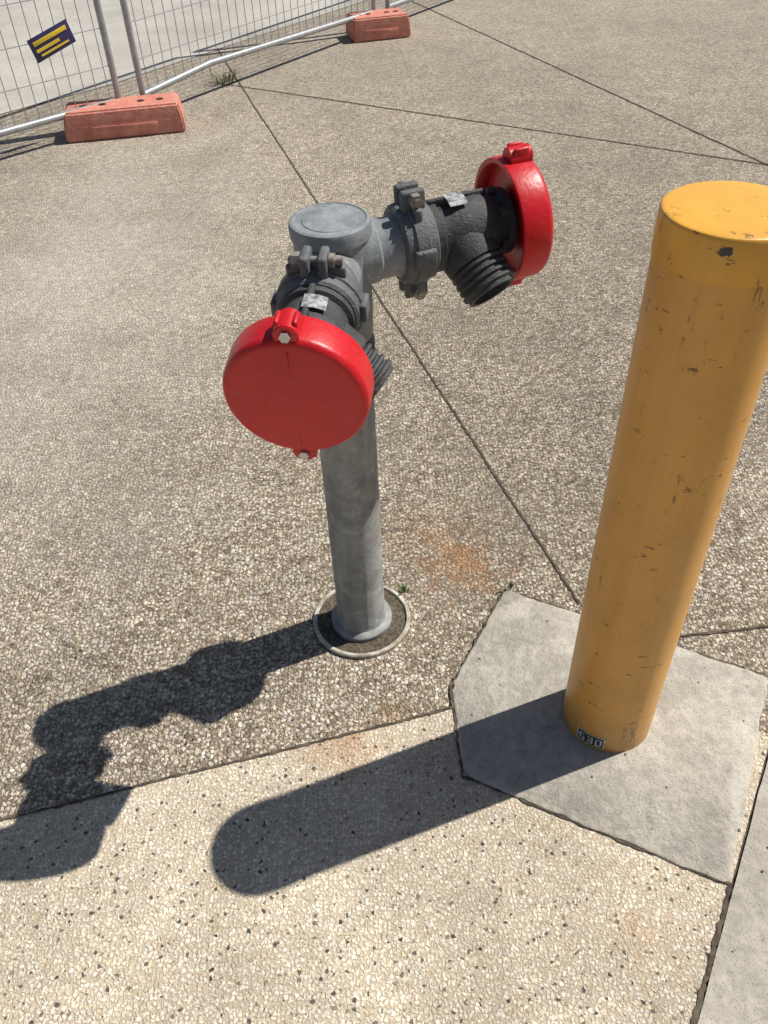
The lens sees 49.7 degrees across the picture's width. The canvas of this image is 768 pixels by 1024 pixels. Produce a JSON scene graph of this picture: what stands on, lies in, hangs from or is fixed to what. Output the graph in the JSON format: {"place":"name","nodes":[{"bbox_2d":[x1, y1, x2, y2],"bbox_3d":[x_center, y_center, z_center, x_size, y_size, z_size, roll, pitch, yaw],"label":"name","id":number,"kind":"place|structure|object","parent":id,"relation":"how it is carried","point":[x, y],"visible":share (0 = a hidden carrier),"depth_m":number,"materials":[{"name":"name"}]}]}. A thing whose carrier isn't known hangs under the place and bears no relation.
{"place":"outdoors","nodes":[
{"label":"outdoors","id":0,"kind":"place"},
{"bbox_2d":[0,0,364,113],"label":"road","id":1,"kind":"structure","parent":0,"point":[117,35],"depth_m":6.24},
{"bbox_2d":[0,0,767,1023],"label":"pavement","id":2,"kind":"structure","parent":0,"point":[132,270],"depth_m":2.69,"materials":[{"name":"grey concrete"}]},
{"bbox_2d":[64,92,185,142],"bbox_3d":[-1.429,-2.179,4.563,0.639,0.146,0.262,-9,43,-7],"label":"fence block","id":3,"kind":"object","parent":2,"relation":"on","point":[142,115],"depth_m":4.48,"materials":[{"name":"orange plastic"}]},
{"bbox_2d":[0,0,121,136],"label":"temporary fence","id":4,"kind":"object","parent":3,"relation":"on","point":[27,125],"visible":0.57,"depth_m":4.33,"materials":[{"name":"metal"}]},
{"bbox_2d":[27,19,75,62],"bbox_3d":[-1.684,-2.388,4.202,0.010,0.110,0.240,33,67,33],"label":"fence sign","id":5,"kind":"object","parent":4,"relation":"attached to","point":[50,41],"visible":1,"depth_m":4.20,"materials":[{"name":"blue plastic"}]},
{"bbox_2d":[204,68,243,85],"bbox_3d":[-1.012,-2.745,5.207,0.282,0.081,0.268,-3,42,0],"label":"weed","id":6,"kind":"object","parent":2,"relation":"on","point":[226,79],"visible":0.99,"depth_m":5.22,"materials":[{"name":"green plant"}]},
{"bbox_2d":[313,585,409,658],"bbox_3d":[-0.052,0.249,1.943,0.228,0.009,0.228,-3,42,0],"label":"valve sleeve","id":7,"kind":"object","parent":2,"relation":"on","point":[333,641],"visible":0.75,"depth_m":1.91,"materials":[{"name":"beige plastic"}]},
{"bbox_2d":[346,7,410,42],"bbox_3d":[-0.045,-3.483,5.921,0.419,0.146,0.262,-12,43,-10],"label":"fence block","id":8,"kind":"object","parent":2,"relation":"on","point":[383,24],"depth_m":5.84,"materials":[{"name":"orange plastic"}]},
{"bbox_2d":[119,0,375,94],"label":"temporary fence","id":9,"kind":"object","parent":8,"relation":"on","point":[175,79],"visible":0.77,"depth_m":4.90,"materials":[{"name":"metal"}]},
{"bbox_2d":[0,1,767,1023],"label":"pavement joints","id":10,"kind":"object","parent":2,"relation":"on","point":[710,961],"visible":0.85,"depth_m":1.73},
{"bbox_2d":[222,141,553,641],"bbox_3d":[0.000,-0.080,1.538,0.344,1.046,0.666,28,50,29],"label":"fire hydrant","id":11,"kind":"object","parent":2,"relation":"on","point":[308,369],"visible":1,"depth_m":1.28,"materials":[{"name":"grey metal"}]},
{"bbox_2d":[12,324,765,978],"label":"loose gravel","id":12,"kind":"structure","parent":2,"relation":"on","point":[370,720],"depth_m":1.75,"materials":[{"name":"grey gravel"}]},
{"bbox_2d":[398,584,409,595],"bbox_3d":[0.048,0.191,1.997,0.034,0.015,0.044,-3,42,0],"label":"weed","id":13,"kind":"object","parent":2,"relation":"on","point":[403,588],"visible":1,"depth_m":2.00,"materials":[{"name":"green plant"}]},
{"bbox_2d":[500,580,518,590],"bbox_3d":[0.301,0.179,1.998,0.053,0.016,0.035,6,43,9],"label":"weed","id":14,"kind":"object","parent":2,"relation":"on","point":[510,584],"visible":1,"depth_m":2.00,"materials":[{"name":"green plant"}]},
{"bbox_2d":[452,591,767,882],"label":"concrete pad","id":15,"kind":"object","parent":2,"relation":"on","point":[694,751],"visible":0.88,"depth_m":1.67,"materials":[{"name":"grey concrete"}]},
{"bbox_2d":[562,181,767,752],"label":"bollard","id":16,"kind":"object","parent":15,"relation":"on","point":[698,367],"visible":1,"depth_m":1.16,"materials":[{"name":"yellow metal"}]},
{"bbox_2d":[698,761,767,1023],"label":"kerb","id":17,"kind":"structure","parent":2,"relation":"on","point":[737,991],"depth_m":1.39,"materials":[{"name":"concrete"}]},
{"bbox_3d":[1.427,-5.022,7.529,0.639,0.146,0.261,-12,43,-10],"label":"fence block","id":18,"kind":"object","parent":2,"relation":"on","visible":0},
{"bbox_2d":[385,0,413,8],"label":"temporary fence","id":19,"kind":"object","parent":18,"relation":"on","point":[388,4],"visible":0.62,"depth_m":6.10,"materials":[{"name":"metal"}]},
{"bbox_2d":[0,708,767,1023],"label":"pale pavement","id":20,"kind":"structure","parent":0,"point":[394,945],"depth_m":1.46,"materials":[{"name":"beige concrete"}]}
]}

